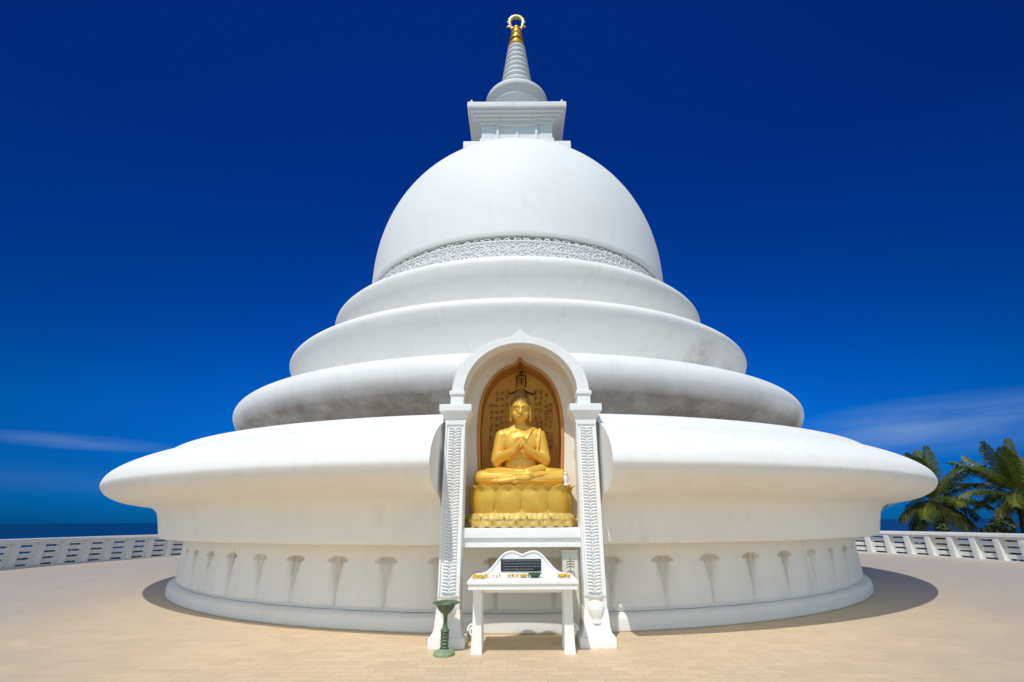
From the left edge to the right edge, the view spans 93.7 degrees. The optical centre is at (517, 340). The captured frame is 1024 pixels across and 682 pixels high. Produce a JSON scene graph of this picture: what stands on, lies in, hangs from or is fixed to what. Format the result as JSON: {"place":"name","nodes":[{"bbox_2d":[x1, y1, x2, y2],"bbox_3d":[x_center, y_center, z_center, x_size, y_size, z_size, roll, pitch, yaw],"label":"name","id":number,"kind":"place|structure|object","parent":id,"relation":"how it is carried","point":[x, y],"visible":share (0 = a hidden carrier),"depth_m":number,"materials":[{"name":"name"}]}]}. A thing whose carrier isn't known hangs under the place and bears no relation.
{"place":"outdoors","nodes":[
{"label":"outdoors","id":0,"kind":"place"},
{"bbox_2d":[0,519,1020,563],"bbox_3d":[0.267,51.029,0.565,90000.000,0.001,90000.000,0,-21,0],"label":"sea","id":1,"kind":"structure","parent":0,"point":[16,531],"depth_m":3011.41,"materials":[{"name":"blue liquid"}]},
{"bbox_2d":[0,553,1023,681],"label":"terrace","id":2,"kind":"structure","parent":0,"point":[922,619],"depth_m":6.66,"materials":[{"name":"tile"}]},
{"bbox_2d":[433,600,459,657],"bbox_3d":[-0.946,3.720,6.223,0.356,0.601,0.356,0,-21,0],"label":"incense urn","id":3,"kind":"object","parent":2,"relation":"on","point":[445,608],"visible":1,"depth_m":6.18,"materials":[{"name":"green metal"}]},
{"bbox_2d":[0,531,1023,569],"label":"balustrade","id":4,"kind":"object","parent":2,"relation":"on","point":[37,553],"visible":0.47,"depth_m":20.46,"materials":[{"name":"white paint"}]},
{"bbox_2d":[99,14,937,649],"bbox_3d":[-0.026,-4.954,21.529,23.665,27.560,23.603,0,-21,0],"label":"pagoda","id":5,"kind":"object","parent":2,"relation":"on","point":[327,482],"visible":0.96,"depth_m":8.53,"materials":[{"name":"white paint"}]},
{"bbox_2d":[465,388,577,527],"bbox_3d":[0.045,1.895,7.971,1.785,2.227,1.212,0,-21,0],"label":"golden statue","id":6,"kind":"object","parent":5,"relation":"on","point":[521,487],"visible":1,"depth_m":7.41,"materials":[{"name":"gold metal"}]},
{"bbox_2d":[466,550,578,654],"bbox_3d":[0.063,3.465,6.407,1.534,1.196,0.770,0,-21,0],"label":"altar table","id":7,"kind":"object","parent":2,"relation":"on","point":[548,579],"visible":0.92,"depth_m":6.34,"materials":[{"name":"white paint"}]},
{"bbox_2d":[528,572,541,577],"bbox_3d":[0.232,3.199,6.554,0.190,0.056,0.190,0,-21,0],"label":"offering dish","id":8,"kind":"object","parent":7,"relation":"on","point":[534,574],"visible":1,"depth_m":6.51,"materials":[{"name":"green ceramic"}]},
{"bbox_2d":[560,549,580,642],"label":"pillar","id":9,"kind":"structure","parent":2,"relation":"on","point":[569,560],"depth_m":6.97,"materials":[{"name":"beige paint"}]},
{"bbox_2d":[0,0,1023,523],"label":"sky","id":10,"kind":"structure","parent":0,"point":[193,193],"materials":[{"name":"blue"}]},
{"bbox_2d":[563,472,567,485],"bbox_3d":[0.746,2.160,7.529,0.075,0.205,0.076,0,-21,0],"label":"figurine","id":11,"kind":"object","parent":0,"point":[565,478],"visible":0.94,"depth_m":7.50,"materials":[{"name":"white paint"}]},
{"bbox_3d":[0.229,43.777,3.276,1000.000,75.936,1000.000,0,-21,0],"label":"hillside","id":12,"kind":"structure","parent":0,"visible":0},
{"bbox_2d":[0,536,1023,566],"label":"undergrowth","id":13,"kind":"object","parent":12,"relation":"on","point":[181,544],"visible":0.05,"depth_m":22.48,"materials":[{"name":"green plant"}]},
{"bbox_2d":[882,445,993,537],"bbox_3d":[28.537,11.964,32.623,6.330,9.470,6.726,0,-21,0],"label":"palm tree","id":14,"kind":"object","parent":12,"relation":"on","point":[923,511],"visible":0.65,"depth_m":32.31,"materials":[{"name":"green plant"}]},
{"bbox_2d":[931,522,968,551],"bbox_3d":[27.267,13.407,30.104,2.388,3.840,2.208,-12,-23,28],"label":"shrub","id":15,"kind":"object","parent":12,"relation":"on","point":[939,527],"visible":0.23,"depth_m":30.48,"materials":[{"name":"green plant"}]},
{"bbox_2d":[946,438,1023,533],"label":"palm tree","id":16,"kind":"object","parent":12,"relation":"on","point":[1009,476],"visible":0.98,"depth_m":29.89,"materials":[{"name":"green plant"}]},
{"bbox_2d":[965,514,1019,559],"bbox_3d":[27.357,12.152,27.461,2.840,4.259,2.432,-15,-25,35],"label":"shrub","id":17,"kind":"object","parent":12,"relation":"on","point":[995,526],"visible":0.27,"depth_m":27.44,"materials":[{"name":"green plant"}]}
]}

